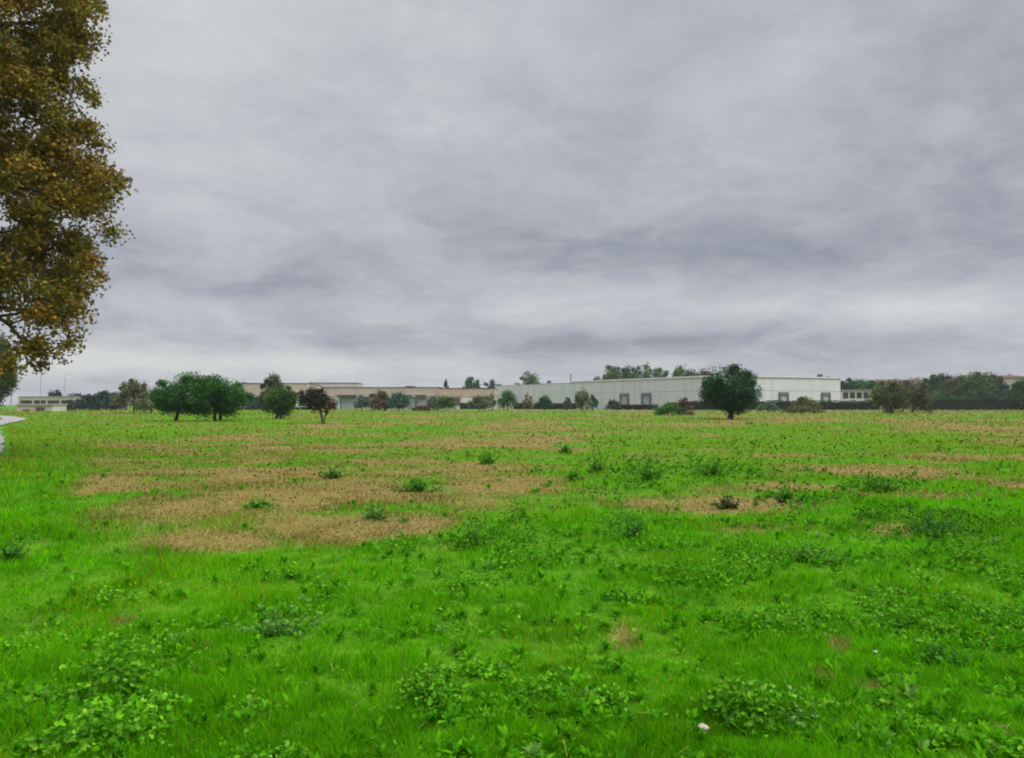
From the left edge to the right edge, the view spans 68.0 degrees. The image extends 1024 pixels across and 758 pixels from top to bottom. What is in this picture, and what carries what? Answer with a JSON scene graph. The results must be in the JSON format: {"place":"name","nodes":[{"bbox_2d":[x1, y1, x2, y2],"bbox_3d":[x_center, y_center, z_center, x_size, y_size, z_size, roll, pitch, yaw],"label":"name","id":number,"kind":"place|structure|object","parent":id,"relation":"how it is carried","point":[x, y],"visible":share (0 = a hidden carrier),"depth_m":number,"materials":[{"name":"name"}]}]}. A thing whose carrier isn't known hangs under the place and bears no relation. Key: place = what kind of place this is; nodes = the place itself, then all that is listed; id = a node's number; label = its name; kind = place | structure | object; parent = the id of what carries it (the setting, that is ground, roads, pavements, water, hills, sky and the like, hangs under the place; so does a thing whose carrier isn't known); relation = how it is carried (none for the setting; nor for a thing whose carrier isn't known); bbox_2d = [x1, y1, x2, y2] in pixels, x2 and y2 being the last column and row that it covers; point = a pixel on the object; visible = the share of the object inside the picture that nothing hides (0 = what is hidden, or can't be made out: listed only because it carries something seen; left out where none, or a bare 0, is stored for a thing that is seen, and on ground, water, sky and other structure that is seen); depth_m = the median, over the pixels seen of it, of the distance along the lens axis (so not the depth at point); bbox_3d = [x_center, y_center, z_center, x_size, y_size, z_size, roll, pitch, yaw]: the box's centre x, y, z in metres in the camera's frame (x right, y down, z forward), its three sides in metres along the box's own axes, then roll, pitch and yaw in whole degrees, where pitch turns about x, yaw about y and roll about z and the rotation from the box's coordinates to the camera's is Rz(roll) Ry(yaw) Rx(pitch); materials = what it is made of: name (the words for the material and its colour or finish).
{"place":"outdoors","nodes":[
{"label":"outdoors","id":0,"kind":"place"},
{"bbox_2d":[0,415,26,452],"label":"path","id":1,"kind":"structure","parent":0,"point":[5,420],"depth_m":70.33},
{"bbox_2d":[0,405,1023,757],"bbox_3d":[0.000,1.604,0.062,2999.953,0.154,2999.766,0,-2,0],"label":"ground","id":2,"kind":"structure","parent":0,"point":[428,419],"depth_m":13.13,"materials":[{"name":"green plant"}]},
{"bbox_2d":[0,330,20,411],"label":"second plane tree","id":3,"kind":"object","parent":2,"relation":"on","point":[6,386],"visible":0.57,"depth_m":124.92,"materials":[{"name":"green plant"}]},
{"bbox_2d":[0,539,30,562],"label":"weed plant","id":4,"kind":"object","parent":2,"relation":"on","point":[12,553],"visible":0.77,"depth_m":7.58,"materials":[{"name":"green plant"}]},
{"bbox_2d":[14,404,67,410],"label":"shed","id":5,"kind":"structure","parent":2,"relation":"on","point":[43,407],"depth_m":164.88,"materials":[{"name":"white metal"}]},
{"bbox_2d":[0,0,137,380],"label":"plane tree","id":6,"kind":"object","parent":2,"relation":"on","point":[63,37],"visible":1,"depth_m":22.07,"materials":[{"name":"brown plant"}]},
{"bbox_2d":[61,399,78,410],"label":"background tree","id":7,"kind":"object","parent":2,"relation":"on","point":[71,403],"visible":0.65,"depth_m":177.45,"materials":[{"name":"green plant"}]},
{"bbox_2d":[18,396,127,409],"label":"building","id":8,"kind":"structure","parent":2,"relation":"on","point":[44,399],"depth_m":204.70,"materials":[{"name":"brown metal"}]},
{"bbox_2d":[74,393,106,410],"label":"background tree","id":9,"kind":"object","parent":2,"relation":"on","point":[89,401],"visible":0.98,"depth_m":178.78,"materials":[{"name":"green plant"}]},
{"bbox_2d":[91,389,118,410],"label":"background tree","id":10,"kind":"object","parent":2,"relation":"on","point":[103,393],"visible":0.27,"depth_m":183.76,"materials":[{"name":"green plant"}]},
{"bbox_2d":[102,391,126,410],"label":"background tree","id":11,"kind":"object","parent":2,"relation":"on","point":[106,402],"visible":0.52,"depth_m":176.76,"materials":[{"name":"green plant"}]},
{"bbox_2d":[109,377,152,412],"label":"bare tree","id":12,"kind":"object","parent":2,"relation":"on","point":[131,391],"visible":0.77,"depth_m":128.84,"materials":[{"name":"brown plant"}]},
{"bbox_2d":[136,386,163,412],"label":"pale bush","id":13,"kind":"object","parent":2,"relation":"on","point":[144,402],"visible":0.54,"depth_m":124.35,"materials":[{"name":"green plant"}]},
{"bbox_2d":[150,370,216,420],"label":"dense tree","id":14,"kind":"object","parent":2,"relation":"on","point":[169,399],"visible":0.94,"depth_m":69.79,"materials":[{"name":"green plant"}]},
{"bbox_2d":[187,373,254,420],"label":"dense tree","id":15,"kind":"object","parent":2,"relation":"on","point":[232,399],"visible":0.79,"depth_m":71.20,"materials":[{"name":"green plant"}]},
{"bbox_2d":[245,396,260,409],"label":"bush","id":16,"kind":"object","parent":2,"relation":"on","point":[251,406],"visible":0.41,"depth_m":199.23,"materials":[{"name":"green plant"}]},
{"bbox_2d":[238,496,277,508],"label":"weed plant","id":17,"kind":"object","parent":2,"relation":"on","point":[258,504],"visible":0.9,"depth_m":11.48,"materials":[{"name":"green plant"}]},
{"bbox_2d":[258,371,284,412],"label":"pointed tree","id":18,"kind":"object","parent":2,"relation":"on","point":[272,381],"visible":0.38,"depth_m":119.48,"materials":[{"name":"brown plant"}]},
{"bbox_2d":[220,604,332,637],"bbox_3d":[-1.662,1.704,5.301,0.687,0.199,0.522,0,-2,5],"label":"weed plant","id":19,"kind":"object","parent":2,"relation":"on","point":[273,627],"visible":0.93,"depth_m":5.25,"materials":[{"name":"green plant"}]},
{"bbox_2d":[239,383,321,407],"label":"industrial hall","id":20,"kind":"structure","parent":2,"relation":"on","point":[253,388],"depth_m":231.34,"materials":[{"name":"beige concrete"}]},
{"bbox_2d":[263,382,298,418],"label":"bushy tree","id":21,"kind":"object","parent":2,"relation":"on","point":[286,397],"visible":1,"depth_m":81.34,"materials":[{"name":"green plant"}]},
{"bbox_2d":[297,386,330,423],"bbox_3d":[-16.120,2.167,62.066,2.765,3.205,2.623,0,-2,0],"label":"round tree","id":22,"kind":"object","parent":2,"relation":"on","point":[311,399],"visible":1,"depth_m":61.68,"materials":[{"name":"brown plant"}]},
{"bbox_2d":[322,399,337,421],"bbox_3d":[-15.127,2.716,62.922,1.483,2.159,1.571,-2,-2,40],"label":"tree","id":23,"kind":"object","parent":2,"relation":"on","point":[329,408],"visible":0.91,"depth_m":62.73,"materials":[{"name":"brown plant"}]},
{"bbox_2d":[317,468,344,478],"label":"weed plant","id":24,"kind":"object","parent":2,"relation":"on","point":[330,475],"visible":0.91,"depth_m":16.48,"materials":[{"name":"green plant"}]},
{"bbox_2d":[310,383,362,386],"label":"industrial hall","id":25,"kind":"structure","parent":2,"relation":"on","point":[341,384],"depth_m":269.08,"materials":[{"name":"brown metal"}]},
{"bbox_2d":[352,393,370,409],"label":"young tree","id":26,"kind":"object","parent":2,"relation":"on","point":[360,402],"visible":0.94,"depth_m":174.12,"materials":[{"name":"green plant"}]},
{"bbox_2d":[366,389,389,409],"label":"young tree","id":27,"kind":"object","parent":2,"relation":"on","point":[376,398],"visible":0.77,"depth_m":171.07,"materials":[{"name":"brown plant"}]},
{"bbox_2d":[373,400,389,410],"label":"shrub","id":28,"kind":"object","parent":2,"relation":"on","point":[381,405],"visible":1,"depth_m":167.48,"materials":[{"name":"brown plant"}]},
{"bbox_2d":[322,387,441,408],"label":"industrial hall","id":29,"kind":"structure","parent":2,"relation":"on","point":[345,397],"depth_m":254.74,"materials":[{"name":"beige concrete"}]},
{"bbox_2d":[340,398,355,408],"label":"door","id":30,"kind":"structure","parent":29,"relation":"in","point":[345,403],"depth_m":254.68,"materials":[{"name":"grey metal"}]},
{"bbox_2d":[361,505,409,520],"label":"weed plant","id":31,"kind":"object","parent":2,"relation":"on","point":[376,513],"visible":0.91,"depth_m":10.55,"materials":[{"name":"green plant"}]},
{"bbox_2d":[384,391,412,410],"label":"young tree","id":32,"kind":"object","parent":2,"relation":"on","point":[402,400],"visible":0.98,"depth_m":169.31,"materials":[{"name":"green plant"}]},
{"bbox_2d":[388,478,445,491],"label":"weed plant","id":33,"kind":"object","parent":2,"relation":"on","point":[418,486],"visible":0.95,"depth_m":13.83,"materials":[{"name":"green plant"}]},
{"bbox_2d":[411,405,431,410],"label":"bush","id":34,"kind":"object","parent":2,"relation":"on","point":[420,408],"visible":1,"depth_m":164.44,"materials":[{"name":"brown plant"}]},
{"bbox_2d":[425,395,438,409],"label":"young tree","id":35,"kind":"object","parent":2,"relation":"on","point":[431,401],"visible":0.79,"depth_m":175.05,"materials":[{"name":"green plant"}]},
{"bbox_2d":[435,395,457,410],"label":"young tree","id":36,"kind":"object","parent":2,"relation":"on","point":[448,402],"visible":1,"depth_m":168.91,"materials":[{"name":"green plant"}]},
{"bbox_2d":[439,388,496,408],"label":"industrial hall","id":37,"kind":"structure","parent":2,"relation":"on","point":[463,395],"depth_m":249.75,"materials":[{"name":"concrete"}]},
{"bbox_2d":[447,521,495,548],"bbox_3d":[-0.444,1.759,8.465,0.553,0.328,0.340,0,-2,0],"label":"weed plant","id":38,"kind":"object","parent":2,"relation":"on","point":[473,537],"visible":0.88,"depth_m":8.44,"materials":[{"name":"green plant"}]},
{"bbox_2d":[462,377,480,387],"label":"background tree","id":39,"kind":"object","parent":2,"relation":"on","point":[468,383],"visible":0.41,"depth_m":328.50,"materials":[{"name":"green plant"}]},
{"bbox_2d":[466,394,490,410],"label":"young tree","id":40,"kind":"object","parent":2,"relation":"on","point":[484,403],"visible":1,"depth_m":171.42,"materials":[{"name":"green plant"}]},
{"bbox_2d":[474,451,498,464],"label":"weed plant","id":41,"kind":"object","parent":2,"relation":"on","point":[487,460],"visible":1,"depth_m":20.29,"materials":[{"name":"green plant"}]},
{"bbox_2d":[487,392,497,410],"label":"young tree","id":42,"kind":"object","parent":2,"relation":"on","point":[493,402],"visible":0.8,"depth_m":177.61,"materials":[{"name":"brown plant"}]},
{"bbox_2d":[496,389,517,410],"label":"young tree","id":43,"kind":"object","parent":2,"relation":"on","point":[507,398],"visible":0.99,"depth_m":163.98,"materials":[{"name":"green plant"}]},
{"bbox_2d":[0,421,1023,757],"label":"ground cover","id":44,"kind":"object","parent":2,"relation":"on","point":[730,695],"visible":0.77,"depth_m":5.04,"materials":[{"name":"green plant"}]},
{"bbox_2d":[0,430,1023,757],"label":"rosette weeds","id":45,"kind":"object","parent":2,"relation":"on","point":[1004,642],"visible":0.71,"depth_m":4.79,"materials":[{"name":"green plant"}]},
{"bbox_2d":[521,392,533,409],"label":"young tree","id":46,"kind":"object","parent":2,"relation":"on","point":[524,402],"visible":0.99,"depth_m":169.62,"materials":[{"name":"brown plant"}]},
{"bbox_2d":[514,371,546,384],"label":"background tree","id":47,"kind":"object","parent":2,"relation":"on","point":[532,379],"visible":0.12,"depth_m":377.84,"materials":[{"name":"green plant"}]},
{"bbox_2d":[535,394,553,410],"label":"young tree","id":48,"kind":"object","parent":2,"relation":"on","point":[545,401],"visible":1,"depth_m":171.45,"materials":[{"name":"green plant"}]},
{"bbox_2d":[513,402,576,408],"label":"hedge","id":49,"kind":"object","parent":2,"relation":"on","point":[555,405],"visible":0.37,"depth_m":230.09,"materials":[{"name":"green plant"}]},
{"bbox_2d":[562,397,571,410],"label":"shrub","id":50,"kind":"object","parent":2,"relation":"on","point":[566,404],"visible":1,"depth_m":179.56,"materials":[{"name":"green plant"}]},
{"bbox_2d":[567,469,582,480],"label":"weed plant","id":51,"kind":"object","parent":2,"relation":"on","point":[573,474],"visible":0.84,"depth_m":15.78,"materials":[{"name":"green plant"}]},
{"bbox_2d":[573,386,590,410],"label":"young tree","id":52,"kind":"object","parent":2,"relation":"on","point":[581,402],"visible":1,"depth_m":159.55,"materials":[{"name":"green plant"}]},
{"bbox_2d":[588,394,598,410],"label":"young tree","id":53,"kind":"object","parent":2,"relation":"on","point":[594,403],"visible":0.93,"depth_m":164.69,"materials":[{"name":"green plant"}]},
{"bbox_2d":[585,458,602,473],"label":"weed plant","id":54,"kind":"object","parent":2,"relation":"on","point":[600,467],"visible":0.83,"depth_m":17.57,"materials":[{"name":"green plant"}]},
{"bbox_2d":[601,365,623,379],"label":"background tree","id":55,"kind":"object","parent":2,"relation":"on","point":[614,371],"visible":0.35,"depth_m":348.85,"materials":[{"name":"green plant"}]},
{"bbox_2d":[604,398,620,409],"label":"shrub","id":56,"kind":"object","parent":2,"relation":"on","point":[613,403],"visible":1,"depth_m":189.41,"materials":[{"name":"green plant"}]},
{"bbox_2d":[598,513,647,540],"bbox_3d":[1.306,1.759,8.928,0.576,0.360,0.492,0,-2,0],"label":"weed plant","id":57,"kind":"object","parent":2,"relation":"on","point":[635,529],"visible":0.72,"depth_m":8.87,"materials":[{"name":"green plant"}]},
{"bbox_2d":[617,363,638,378],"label":"background tree","id":58,"kind":"object","parent":2,"relation":"on","point":[626,373],"visible":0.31,"depth_m":353.62,"materials":[{"name":"green plant"}]},
{"bbox_2d":[611,404,657,409],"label":"hedge","id":59,"kind":"object","parent":2,"relation":"on","point":[636,407],"visible":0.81,"depth_m":204.89,"materials":[{"name":"green plant"}]},
{"bbox_2d":[632,362,659,378],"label":"background tree","id":60,"kind":"object","parent":2,"relation":"on","point":[646,374],"visible":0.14,"depth_m":348.93,"materials":[{"name":"green plant"}]},
{"bbox_2d":[627,459,665,479],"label":"weed plant","id":61,"kind":"object","parent":2,"relation":"on","point":[646,473],"visible":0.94,"depth_m":15.81,"materials":[{"name":"green plant"}]},
{"bbox_2d":[651,365,668,376],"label":"background tree","id":62,"kind":"object","parent":2,"relation":"on","point":[664,373],"visible":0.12,"depth_m":354.53,"materials":[{"name":"green plant"}]},
{"bbox_2d":[495,375,840,408],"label":"warehouse","id":63,"kind":"structure","parent":2,"relation":"on","point":[659,391],"depth_m":230.50,"materials":[{"name":"metal"}]},
{"bbox_2d":[619,393,628,404],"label":"door","id":64,"kind":"structure","parent":63,"relation":"in","point":[623,397],"depth_m":243.61,"materials":[{"name":"grey metal"}]},
{"bbox_2d":[641,393,650,404],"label":"door","id":65,"kind":"structure","parent":63,"relation":"in","point":[645,397],"depth_m":234.85,"materials":[{"name":"grey metal"}]},
{"bbox_2d":[779,392,788,401],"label":"door","id":66,"kind":"structure","parent":63,"relation":"in","point":[784,396],"depth_m":215.51,"materials":[{"name":"grey metal"}]},
{"bbox_2d":[821,392,830,401],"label":"door","id":67,"kind":"structure","parent":63,"relation":"in","point":[824,395],"depth_m":222.89,"materials":[{"name":"grey metal"}]},
{"bbox_2d":[652,401,684,415],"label":"bramble bush","id":68,"kind":"object","parent":2,"relation":"on","point":[672,408],"visible":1,"depth_m":105.39,"materials":[{"name":"green plant"}]},
{"bbox_2d":[670,364,690,376],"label":"background tree","id":69,"kind":"object","parent":2,"relation":"on","point":[679,372],"visible":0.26,"depth_m":338.94,"materials":[{"name":"green plant"}]},
{"bbox_2d":[674,397,695,414],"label":"bramble bush","id":70,"kind":"object","parent":2,"relation":"on","point":[681,403],"visible":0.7,"depth_m":107.46,"materials":[{"name":"brown plant"}]},
{"bbox_2d":[669,458,739,475],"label":"weed plant","id":71,"kind":"object","parent":2,"relation":"on","point":[713,470],"visible":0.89,"depth_m":16.73,"materials":[{"name":"green plant"}]},
{"bbox_2d":[709,494,740,509],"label":"weed plant","id":72,"kind":"object","parent":2,"relation":"on","point":[727,505],"visible":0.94,"depth_m":11.81,"materials":[{"name":"green plant"}]},
{"bbox_2d":[698,363,763,418],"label":"dense tree","id":73,"kind":"object","parent":2,"relation":"on","point":[736,392],"visible":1,"depth_m":78.44,"materials":[{"name":"green plant"}]},
{"bbox_2d":[755,403,779,411],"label":"bush","id":74,"kind":"object","parent":2,"relation":"on","point":[768,407],"visible":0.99,"depth_m":149.24,"materials":[{"name":"green plant"}]},
{"bbox_2d":[685,400,879,409],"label":"hedge","id":75,"kind":"object","parent":2,"relation":"on","point":[850,405],"visible":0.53,"depth_m":194.44,"materials":[{"name":"green plant"}]},
{"bbox_2d":[765,489,824,502],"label":"weed plant","id":76,"kind":"object","parent":2,"relation":"on","point":[787,495],"visible":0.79,"depth_m":12.45,"materials":[{"name":"green plant"}]},
{"bbox_2d":[753,684,843,731],"bbox_3d":[1.375,1.658,3.685,0.403,0.185,0.370,1,-2,-25],"label":"weed plant","id":77,"kind":"object","parent":2,"relation":"on","point":[799,713],"visible":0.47,"depth_m":3.69,"materials":[{"name":"green plant"}]},
{"bbox_2d":[778,406,826,413],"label":"shrub","id":78,"kind":"object","parent":2,"relation":"on","point":[794,409],"visible":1,"depth_m":129.09,"materials":[{"name":"green plant"}]},
{"bbox_2d":[788,396,822,410],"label":"bush","id":79,"kind":"object","parent":2,"relation":"on","point":[801,401],"visible":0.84,"depth_m":149.15,"materials":[{"name":"green plant"}]},
{"bbox_2d":[770,539,845,563],"bbox_3d":[2.980,1.764,7.661,0.652,0.219,0.561,0,-2,0],"label":"weed plant","id":80,"kind":"object","parent":2,"relation":"on","point":[811,553],"visible":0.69,"depth_m":7.67,"materials":[{"name":"green plant"}]},
{"bbox_2d":[840,377,862,389],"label":"woodland tree","id":81,"kind":"object","parent":2,"relation":"on","point":[850,384],"visible":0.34,"depth_m":260.24,"materials":[{"name":"green plant"}]},
{"bbox_2d":[840,390,871,401],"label":"building","id":82,"kind":"structure","parent":2,"relation":"on","point":[850,395],"depth_m":246.64,"materials":[{"name":"concrete"}]},
{"bbox_2d":[854,378,868,389],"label":"woodland tree","id":83,"kind":"object","parent":2,"relation":"on","point":[862,383],"visible":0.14,"depth_m":265.10,"materials":[{"name":"green plant"}]},
{"bbox_2d":[837,471,904,492],"bbox_3d":[6.471,1.842,13.543,0.701,0.393,1.080,1,-2,-35],"label":"weed plant","id":84,"kind":"object","parent":2,"relation":"on","point":[887,486],"visible":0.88,"depth_m":13.35,"materials":[{"name":"green plant"}]},
{"bbox_2d":[861,379,882,398],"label":"woodland tree","id":85,"kind":"object","parent":2,"relation":"on","point":[871,384],"visible":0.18,"depth_m":260.78,"materials":[{"name":"green plant"}]},
{"bbox_2d":[865,379,915,412],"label":"bush","id":86,"kind":"object","parent":2,"relation":"on","point":[890,395],"visible":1,"depth_m":126.93,"materials":[{"name":"green plant"}]},
{"bbox_2d":[896,377,935,412],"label":"bush","id":87,"kind":"object","parent":2,"relation":"on","point":[920,398],"visible":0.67,"depth_m":128.53,"materials":[{"name":"brown plant"}]},
{"bbox_2d":[917,372,948,395],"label":"woodland tree","id":88,"kind":"object","parent":2,"relation":"on","point":[934,382],"visible":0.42,"depth_m":223.74,"materials":[{"name":"green plant"}]},
{"bbox_2d":[901,507,980,538],"bbox_3d":[5.138,1.751,9.125,0.838,0.385,0.938,-1,-2,21],"label":"weed plant","id":89,"kind":"object","parent":2,"relation":"on","point":[928,521],"visible":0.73,"depth_m":9.12,"materials":[{"name":"green plant"}]},
{"bbox_2d":[926,389,955,399],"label":"woodland tree","id":90,"kind":"object","parent":2,"relation":"on","point":[936,394],"visible":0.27,"depth_m":193.42,"materials":[{"name":"green plant"}]},
{"bbox_2d":[900,641,992,671],"bbox_3d":[2.609,1.696,4.589,0.468,0.168,0.253,0,-2,0],"label":"weed plant","id":91,"kind":"object","parent":2,"relation":"on","point":[937,656],"visible":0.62,"depth_m":4.59,"materials":[{"name":"green plant"}]},
{"bbox_2d":[939,373,966,397],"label":"woodland tree","id":92,"kind":"object","parent":2,"relation":"on","point":[952,382],"visible":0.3,"depth_m":204.47,"materials":[{"name":"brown plant"}]},
{"bbox_2d":[922,396,1023,410],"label":"hedge","id":93,"kind":"object","parent":2,"relation":"on","point":[977,404],"visible":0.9,"depth_m":187.06,"materials":[{"name":"green plant"}]},
{"bbox_2d":[950,371,1000,399],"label":"woodland tree","id":94,"kind":"object","parent":2,"relation":"on","point":[975,381],"visible":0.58,"depth_m":198.77,"materials":[{"name":"green plant"}]},
{"bbox_2d":[959,389,1012,406],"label":"woodland tree","id":95,"kind":"object","parent":2,"relation":"on","point":[983,393],"visible":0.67,"depth_m":189.36,"materials":[{"name":"green plant"}]},
{"bbox_2d":[981,372,1009,389],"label":"woodland tree","id":96,"kind":"object","parent":2,"relation":"on","point":[996,381],"visible":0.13,"depth_m":202.68,"materials":[{"name":"green plant"}]},
{"bbox_2d":[997,383,1011,394],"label":"woodland tree","id":97,"kind":"object","parent":2,"relation":"on","point":[1002,388],"visible":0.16,"depth_m":199.41,"materials":[{"name":"green plant"}]},
{"bbox_2d":[996,374,1023,399],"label":"house","id":98,"kind":"structure","parent":2,"relation":"on","point":[1009,378],"depth_m":255.14,"materials":[{"name":"beige concrete"}]},
{"bbox_2d":[1002,377,1023,407],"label":"woodland tree","id":99,"kind":"object","parent":2,"relation":"on","point":[1016,387],"visible":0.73,"depth_m":189.74,"materials":[{"name":"green plant"}]},
{"bbox_2d":[0,0,1023,404],"label":"sky","id":100,"kind":"structure","parent":0,"point":[370,193],"materials":[{"name":"grey"}]},
{"bbox_2d":[34,418,1022,757],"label":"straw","id":101,"kind":"object","parent":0,"point":[466,520],"visible":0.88,"depth_m":12.11,"materials":[{"name":"beige plant"}]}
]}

